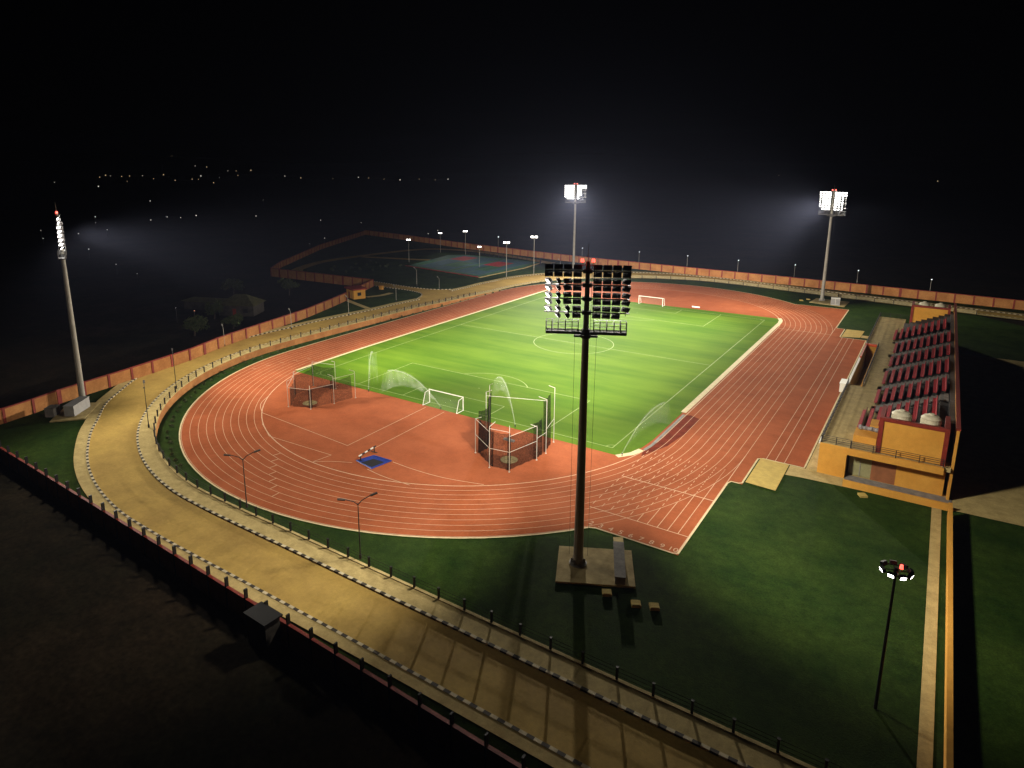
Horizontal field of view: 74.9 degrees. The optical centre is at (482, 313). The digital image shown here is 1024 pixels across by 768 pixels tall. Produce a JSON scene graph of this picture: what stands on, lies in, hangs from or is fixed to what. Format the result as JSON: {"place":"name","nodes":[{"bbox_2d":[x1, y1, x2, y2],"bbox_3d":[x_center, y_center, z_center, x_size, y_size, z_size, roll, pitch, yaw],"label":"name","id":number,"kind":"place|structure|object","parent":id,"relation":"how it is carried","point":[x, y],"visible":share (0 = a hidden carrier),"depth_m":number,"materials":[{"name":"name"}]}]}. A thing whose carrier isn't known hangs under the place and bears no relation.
{"place":"outdoors","nodes":[
{"label":"outdoors","id":0,"kind":"place"},
{"bbox_2d":[219,294,265,316],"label":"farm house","id":1,"kind":"structure","parent":0,"point":[245,305],"depth_m":185.78,"materials":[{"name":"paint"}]},
{"bbox_2d":[74,299,582,767],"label":"walk","id":2,"kind":"structure","parent":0,"point":[500,729],"depth_m":57.94,"materials":[{"name":"beige concrete"}]},
{"bbox_2d":[347,299,368,308],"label":"hut path","id":3,"kind":"structure","parent":0,"point":[357,304],"depth_m":194.25,"materials":[{"name":"beige concrete"}]},
{"bbox_2d":[365,293,392,296],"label":"hut path","id":4,"kind":"structure","parent":0,"point":[379,295],"depth_m":208.82,"materials":[{"name":"beige concrete"}]},
{"bbox_2d":[363,256,430,259],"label":"loop path","id":5,"kind":"structure","parent":0,"point":[395,258],"depth_m":296.76,"materials":[{"name":"beige concrete"}]},
{"bbox_2d":[374,282,463,299],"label":"branch road","id":6,"kind":"structure","parent":0,"point":[429,294],"depth_m":218.08,"materials":[{"name":"beige concrete"}]},
{"bbox_2d":[292,248,553,270],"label":"loop path","id":7,"kind":"structure","parent":0,"point":[300,268],"depth_m":302.60,"materials":[{"name":"brown concrete"}]},
{"bbox_2d":[0,173,1023,767],"bbox_3d":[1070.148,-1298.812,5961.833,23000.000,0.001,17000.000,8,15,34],"label":"ground","id":8,"kind":"structure","parent":0,"point":[116,651],"depth_m":235.15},
{"bbox_2d":[182,315,209,335],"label":"tree","id":9,"kind":"object","parent":8,"relation":"on","point":[191,323],"visible":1,"depth_m":162.85,"materials":[{"name":"green plant"}]},
{"bbox_2d":[181,297,227,309],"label":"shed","id":10,"kind":"structure","parent":8,"relation":"on","point":[196,303],"depth_m":194.28,"materials":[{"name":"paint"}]},
{"bbox_2d":[204,299,223,318],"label":"tree","id":11,"kind":"object","parent":8,"relation":"on","point":[216,308],"visible":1,"depth_m":181.15,"materials":[{"name":"green plant"}]},
{"bbox_2d":[220,313,242,328],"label":"tree","id":12,"kind":"object","parent":8,"relation":"on","point":[234,320],"visible":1,"depth_m":170.24,"materials":[{"name":"green plant"}]},
{"bbox_2d":[220,278,244,294],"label":"tree","id":13,"kind":"object","parent":8,"relation":"on","point":[233,284],"visible":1,"depth_m":214.32,"materials":[{"name":"green plant"}]},
{"bbox_2d":[243,601,282,655],"bbox_3d":[-19.096,27.617,58.486,3.000,3.150,1.900,9,16,35],"label":"gatehouse","id":14,"kind":"object","parent":8,"relation":"on","point":[264,627],"visible":1,"depth_m":57.89,"materials":[{"name":"paint"}]},
{"bbox_2d":[277,278,299,294],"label":"tree","id":15,"kind":"object","parent":8,"relation":"on","point":[287,283],"visible":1,"depth_m":214.60,"materials":[{"name":"green plant"}]},
{"bbox_2d":[409,255,537,276],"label":"court","id":16,"kind":"object","parent":8,"relation":"on","point":[438,259],"visible":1,"depth_m":281.28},
{"bbox_2d":[420,255,498,269],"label":"court","id":17,"kind":"object","parent":16,"relation":"on","point":[438,264],"visible":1,"depth_m":284.32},
{"bbox_2d":[445,262,472,266],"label":"court","id":18,"kind":"object","parent":17,"relation":"on","point":[456,264],"visible":1,"depth_m":278.72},
{"bbox_2d":[452,256,474,260],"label":"court","id":19,"kind":"object","parent":17,"relation":"on","point":[463,258],"visible":1,"depth_m":296.27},
{"bbox_2d":[419,255,530,274],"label":"court markings","id":20,"kind":"object","parent":16,"relation":"on","point":[475,264],"visible":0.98,"depth_m":275.68,"materials":[{"name":"paint"}]},
{"bbox_2d":[454,260,531,274],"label":"court","id":21,"kind":"object","parent":16,"relation":"on","point":[468,270],"visible":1,"depth_m":268.07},
{"bbox_2d":[475,266,505,270],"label":"court","id":22,"kind":"object","parent":21,"relation":"on","point":[488,268],"visible":0.83,"depth_m":268.00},
{"bbox_2d":[484,262,512,266],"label":"court","id":23,"kind":"object","parent":21,"relation":"on","point":[496,264],"visible":1,"depth_m":278.56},
{"bbox_2d":[0,151,1023,175],"bbox_3d":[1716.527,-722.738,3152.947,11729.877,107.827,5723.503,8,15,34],"label":"hills","id":24,"kind":"structure","parent":0,"point":[19,163],"depth_m":3187.44,"materials":[{"name":"black"}]},
{"bbox_2d":[0,235,1023,767],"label":"lawn","id":25,"kind":"structure","parent":0,"point":[40,439],"depth_m":202.41,"materials":[{"name":"green plant"}]},
{"bbox_2d":[54,205,85,395],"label":"floodlight mast","id":26,"kind":"object","parent":25,"relation":"on","point":[61,254],"visible":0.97,"depth_m":111.19,"materials":[{"name":"metal"}]},
{"bbox_2d":[49,402,99,421],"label":"paved pad","id":27,"kind":"object","parent":25,"relation":"on","point":[61,417],"visible":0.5,"depth_m":107.95,"materials":[{"name":"concrete"}]},
{"bbox_2d":[44,404,60,417],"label":"control cabinet","id":28,"kind":"object","parent":27,"relation":"on","point":[51,410],"visible":1,"depth_m":108.00,"materials":[{"name":"metal"}]},
{"bbox_2d":[63,396,89,415],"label":"control cabinet","id":29,"kind":"object","parent":27,"relation":"on","point":[77,405],"visible":1,"depth_m":108.94,"materials":[{"name":"grey metal"}]},
{"bbox_2d":[0,292,346,424],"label":"boundary wall","id":30,"kind":"structure","parent":25,"relation":"on","point":[18,410],"depth_m":130.41,"materials":[{"name":"orange paint"}]},
{"bbox_2d":[0,440,526,767],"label":"boundary wall","id":31,"kind":"structure","parent":25,"relation":"on","point":[450,736],"depth_m":56.87,"materials":[{"name":"red paint"}]},
{"bbox_2d":[270,231,364,272],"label":"boundary wall","id":32,"kind":"structure","parent":25,"relation":"on","point":[287,261],"depth_m":318.08,"materials":[{"name":"red paint"}]},
{"bbox_2d":[270,268,373,285],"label":"boundary wall","id":33,"kind":"structure","parent":25,"relation":"on","point":[318,277],"depth_m":239.03,"materials":[{"name":"red paint"}]},
{"bbox_2d":[86,299,590,767],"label":"kerb","id":34,"kind":"structure","parent":25,"relation":"on","point":[531,737],"depth_m":60.20,"materials":[{"name":"beige concrete"}]},
{"bbox_2d":[344,285,366,299],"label":"guard hut","id":35,"kind":"object","parent":25,"relation":"on","point":[354,292],"visible":0.99,"depth_m":202.58,"materials":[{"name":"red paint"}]},
{"bbox_2d":[360,279,373,290],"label":"boundary wall","id":36,"kind":"structure","parent":25,"relation":"on","point":[369,284],"depth_m":220.87,"materials":[{"name":"red paint"}]},
{"bbox_2d":[374,285,421,299],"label":"kerb","id":37,"kind":"structure","parent":25,"relation":"on","point":[404,289],"depth_m":219.54,"materials":[{"name":"concrete"}]},
{"bbox_2d":[374,281,449,289],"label":"kerb","id":38,"kind":"structure","parent":25,"relation":"on","point":[413,287],"depth_m":224.76,"materials":[{"name":"concrete"}]},
{"bbox_2d":[405,265,477,276],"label":"court kerb","id":39,"kind":"structure","parent":25,"relation":"on","point":[442,271],"depth_m":260.22,"materials":[{"name":"red paint"}]},
{"bbox_2d":[467,251,540,264],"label":"railing","id":40,"kind":"object","parent":25,"relation":"on","point":[500,256],"visible":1,"depth_m":299.18,"materials":[{"name":"black metal"}]},
{"bbox_2d":[503,241,509,276],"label":"court floodlight","id":41,"kind":"object","parent":25,"relation":"on","point":[504,242],"visible":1,"depth_m":246.41,"materials":[{"name":"metal"}]},
{"bbox_2d":[478,262,542,277],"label":"court kerb","id":42,"kind":"structure","parent":25,"relation":"on","point":[510,270],"depth_m":262.17,"materials":[{"name":"concrete"}]},
{"bbox_2d":[565,183,586,267],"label":"floodlight mast","id":43,"kind":"object","parent":25,"relation":"on","point":[571,198],"visible":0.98,"depth_m":263.15,"materials":[{"name":"metal"}]},
{"bbox_2d":[364,230,1023,309],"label":"boundary wall","id":44,"kind":"structure","parent":25,"relation":"on","point":[931,295],"depth_m":238.09,"materials":[{"name":"orange paint"}]},
{"bbox_2d":[0,0,1023,162],"label":"sky","id":45,"kind":"structure","parent":0,"point":[294,81],"materials":[{"name":"black"}]},
{"bbox_2d":[180,282,864,554],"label":"running track","id":46,"kind":"structure","parent":0,"point":[441,445],"depth_m":99.45,"materials":[{"name":"rubber"}]},
{"bbox_2d":[286,361,355,407],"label":"throwing cage","id":47,"kind":"object","parent":46,"relation":"on","point":[333,383],"visible":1,"depth_m":118.37,"materials":[{"name":"paint"}]},
{"bbox_2d":[358,445,376,460],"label":"barrier","id":48,"kind":"object","parent":46,"relation":"on","point":[367,451],"visible":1,"depth_m":96.22,"materials":[{"name":"white metal"}]},
{"bbox_2d":[356,455,391,468],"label":"water jump","id":49,"kind":"object","parent":46,"relation":"on","point":[372,461],"visible":1,"depth_m":94.66,"materials":[{"name":"blue"}]},
{"bbox_2d":[475,383,554,472],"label":"throwing cage","id":50,"kind":"object","parent":46,"relation":"on","point":[486,441],"visible":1,"depth_m":94.42,"materials":[{"name":"paint"}]},
{"bbox_2d":[181,282,853,553],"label":"track markings","id":51,"kind":"object","parent":46,"relation":"on","point":[534,481],"visible":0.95,"depth_m":93.62,"materials":[{"name":"paint"}]},
{"bbox_2d":[179,281,865,553],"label":"track edging","id":52,"kind":"object","parent":46,"relation":"on","point":[192,466],"visible":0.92,"depth_m":87.52,"materials":[{"name":"beige concrete"}]},
{"bbox_2d":[643,415,684,449],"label":"drain kerb","id":53,"kind":"structure","parent":46,"relation":"on","point":[665,432],"depth_m":104.32,"materials":[{"name":"concrete"}]},
{"bbox_2d":[641,415,698,455],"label":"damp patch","id":54,"kind":"object","parent":46,"relation":"on","point":[672,435],"visible":1,"depth_m":104.41,"materials":[{"name":"rubber"}]},
{"bbox_2d":[89,272,1023,767],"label":"road","id":55,"kind":"structure","parent":0,"point":[573,722],"depth_m":61.52,"materials":[{"name":"beige concrete"}]},
{"bbox_2d":[136,277,1021,767],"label":"kerb","id":56,"kind":"structure","parent":55,"relation":"on","point":[612,703],"depth_m":59.27,"materials":[{"name":"beige concrete"}]},
{"bbox_2d":[452,272,1023,315],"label":"kerb","id":57,"kind":"structure","parent":55,"relation":"on","point":[762,283],"depth_m":225.51,"materials":[{"name":"concrete"}]},
{"bbox_2d":[139,277,1023,767],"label":"walk","id":58,"kind":"structure","parent":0,"point":[693,727],"depth_m":60.22,"materials":[{"name":"beige concrete"}]},
{"bbox_2d":[143,380,149,427],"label":"street lamp","id":59,"kind":"object","parent":58,"relation":"on","point":[146,405],"visible":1,"depth_m":102.86,"materials":[{"name":"grey metal"}]},
{"bbox_2d":[171,348,176,388],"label":"street lamp","id":60,"kind":"object","parent":58,"relation":"on","point":[174,367],"visible":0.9,"depth_m":120.57,"materials":[{"name":"grey metal"}]},
{"bbox_2d":[631,275,976,314],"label":"railing","id":61,"kind":"object","parent":58,"relation":"on","point":[831,294],"visible":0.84,"depth_m":219.74,"materials":[{"name":"black paint"}]},
{"bbox_2d":[157,279,1023,767],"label":"lawn","id":62,"kind":"structure","parent":0,"point":[769,617],"depth_m":64.13,"materials":[{"name":"green plant"}]},
{"bbox_2d":[337,492,377,558],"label":"street lamp","id":63,"kind":"object","parent":62,"relation":"on","point":[341,499],"visible":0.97,"depth_m":67.92,"materials":[{"name":"grey metal"}]},
{"bbox_2d":[153,290,815,767],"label":"retaining wall","id":64,"kind":"structure","parent":62,"relation":"on","point":[187,386],"depth_m":88.53,"materials":[{"name":"concrete"}]},
{"bbox_2d":[224,449,260,507],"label":"street lamp","id":65,"kind":"object","parent":64,"relation":"on","point":[246,504],"visible":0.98,"depth_m":78.19,"materials":[{"name":"grey metal"}]},
{"bbox_2d":[156,292,475,416],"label":"railing","id":66,"kind":"object","parent":64,"relation":"on","point":[195,372],"visible":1,"depth_m":149.46,"materials":[{"name":"black metal"}]},
{"bbox_2d":[153,416,842,767],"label":"railing","id":67,"kind":"object","parent":64,"relation":"on","point":[827,761],"visible":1,"depth_m":58.64,"materials":[{"name":"black metal"}]},
{"bbox_2d":[296,292,778,454],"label":"football pitch","id":68,"kind":"object","parent":62,"relation":"on","point":[628,393],"visible":0.92,"depth_m":139.65,"materials":[{"name":"green plant"}]},
{"bbox_2d":[423,389,463,413],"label":"football goal","id":69,"kind":"object","parent":68,"relation":"on","point":[446,393],"visible":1,"depth_m":115.04,"materials":[{"name":"white paint"}]},
{"bbox_2d":[296,288,782,456],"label":"drain kerb","id":70,"kind":"structure","parent":68,"relation":"on","point":[686,409],"depth_m":143.26,"materials":[{"name":"beige concrete"}]},
{"bbox_2d":[321,294,763,447],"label":"pitch markings","id":71,"kind":"object","parent":68,"relation":"on","point":[546,391],"visible":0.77,"depth_m":130.60,"materials":[{"name":"paint"}]},
{"bbox_2d":[555,546,635,587],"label":"paved pad","id":72,"kind":"object","parent":62,"relation":"on","point":[597,569],"visible":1,"depth_m":69.19,"materials":[{"name":"concrete"}]},
{"bbox_2d":[544,246,631,567],"bbox_3d":[10.065,9.825,66.641,8.219,33.660,1.881,2,13,8],"label":"floodlight mast","id":73,"kind":"object","parent":72,"relation":"on","point":[585,333],"visible":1,"depth_m":64.33,"materials":[{"name":"metal"}]},
{"bbox_2d":[613,541,625,584],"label":"control cabinet","id":74,"kind":"object","parent":72,"relation":"on","point":[619,566],"visible":1,"depth_m":68.58,"materials":[{"name":"metal"}]},
{"bbox_2d":[602,589,611,596],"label":"chamber cover","id":75,"kind":"object","parent":62,"relation":"on","point":[606,592],"visible":1,"depth_m":65.26,"materials":[{"name":"beige concrete"}]},
{"bbox_2d":[630,600,640,607],"bbox_3d":[14.699,27.754,63.909,0.900,0.320,0.900,1,13,6],"label":"chamber cover","id":76,"kind":"object","parent":62,"relation":"on","point":[635,603],"visible":1,"depth_m":63.67,"materials":[{"name":"beige concrete"}]},
{"bbox_2d":[649,602,659,610],"bbox_3d":[16.358,27.842,63.508,0.900,0.320,0.900,1,13,6],"label":"chamber cover","id":77,"kind":"object","parent":62,"relation":"on","point":[653,606],"visible":1,"depth_m":63.26,"materials":[{"name":"beige concrete"}]},
{"bbox_2d":[746,458,788,489],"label":"sand pit","id":78,"kind":"object","parent":62,"relation":"on","point":[766,473],"visible":1,"depth_m":90.45,"materials":[{"name":"beige sand"}]},
{"bbox_2d":[810,298,848,306],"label":"paved pad","id":79,"kind":"object","parent":62,"relation":"on","point":[828,302],"visible":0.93,"depth_m":201.97,"materials":[{"name":"concrete"}]},
{"bbox_2d":[819,187,847,300],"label":"floodlight mast","id":80,"kind":"object","parent":79,"relation":"on","point":[839,199],"visible":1,"depth_m":199.78,"materials":[{"name":"metal"}]},
{"bbox_2d":[831,297,840,305],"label":"control cabinet","id":81,"kind":"object","parent":79,"relation":"on","point":[835,300],"visible":1,"depth_m":197.72,"materials":[{"name":"white metal"}]},
{"bbox_2d":[841,329,863,337],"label":"sand pit","id":82,"kind":"object","parent":62,"relation":"on","point":[852,333],"visible":1,"depth_m":165.22,"materials":[{"name":"beige sand"}]},
{"bbox_2d":[857,492,867,497],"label":"chamber cover","id":83,"kind":"object","parent":62,"relation":"on","point":[862,495],"visible":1,"depth_m":84.41,"materials":[{"name":"beige concrete"}]},
{"bbox_2d":[809,301,960,510],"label":"grandstand","id":84,"kind":"object","parent":62,"relation":"on","point":[913,367],"visible":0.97,"depth_m":94.93,"materials":[{"name":"concrete"}]},
{"bbox_2d":[839,379,847,391],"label":"equipment box","id":85,"kind":"object","parent":84,"relation":"on","point":[843,382],"visible":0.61,"depth_m":122.14,"materials":[{"name":"white paint"}]},
{"bbox_2d":[858,424,877,432],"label":"rolled tarpaulin","id":86,"kind":"object","parent":84,"relation":"on","point":[872,429],"visible":0.95,"depth_m":91.35,"materials":[{"name":"grey fabric"}]},
{"bbox_2d":[870,460,896,484],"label":"doorway","id":87,"kind":"structure","parent":84,"relation":"in","point":[880,471],"depth_m":88.01,"materials":[{"name":"orange paint"}]},
{"bbox_2d":[891,409,911,420],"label":"water tank","id":88,"kind":"object","parent":84,"relation":"on","point":[901,414],"visible":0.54,"depth_m":86.23,"materials":[{"name":"plastic"}]},
{"bbox_2d":[919,301,930,305],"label":"water tank","id":89,"kind":"object","parent":84,"relation":"on","point":[925,303],"visible":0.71,"depth_m":154.14,"materials":[{"name":"plastic"}]},
{"bbox_2d":[920,413,941,426],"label":"water tank","id":90,"kind":"object","parent":84,"relation":"on","point":[933,419],"visible":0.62,"depth_m":84.88,"materials":[{"name":"plastic"}]},
{"bbox_2d":[935,303,946,307],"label":"water tank","id":91,"kind":"object","parent":84,"relation":"on","point":[941,305],"visible":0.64,"depth_m":152.39,"materials":[{"name":"plastic"}]},
{"bbox_2d":[873,559,914,709],"bbox_3d":[30.455,24.487,50.356,2.222,12.500,2.289,8,15,34],"label":"ring light pole","id":92,"kind":"object","parent":62,"relation":"on","point":[896,570],"visible":1,"depth_m":49.77,"materials":[{"name":"black metal"}]},
{"bbox_2d":[785,353,1023,525],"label":"stand apron","id":93,"kind":"object","parent":62,"relation":"on","point":[988,477],"visible":0.5,"depth_m":99.43,"materials":[{"name":"beige concrete"}]},
{"bbox_2d":[944,502,952,767],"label":"boundary wall","id":94,"kind":"structure","parent":62,"relation":"on","point":[948,729],"depth_m":55.67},
{"bbox_2d":[613,537,622,541],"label":"pad path","id":95,"kind":"structure","parent":0,"point":[619,539],"depth_m":74.94,"materials":[{"name":"concrete"}]},
{"bbox_2d":[450,271,1023,314],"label":"walk","id":96,"kind":"structure","parent":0,"point":[751,281],"depth_m":225.97,"materials":[{"name":"concrete"}]},
{"bbox_2d":[916,507,940,767],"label":"narrow path","id":97,"kind":"structure","parent":0,"point":[926,733],"depth_m":57.50,"materials":[{"name":"beige concrete"}]}
]}

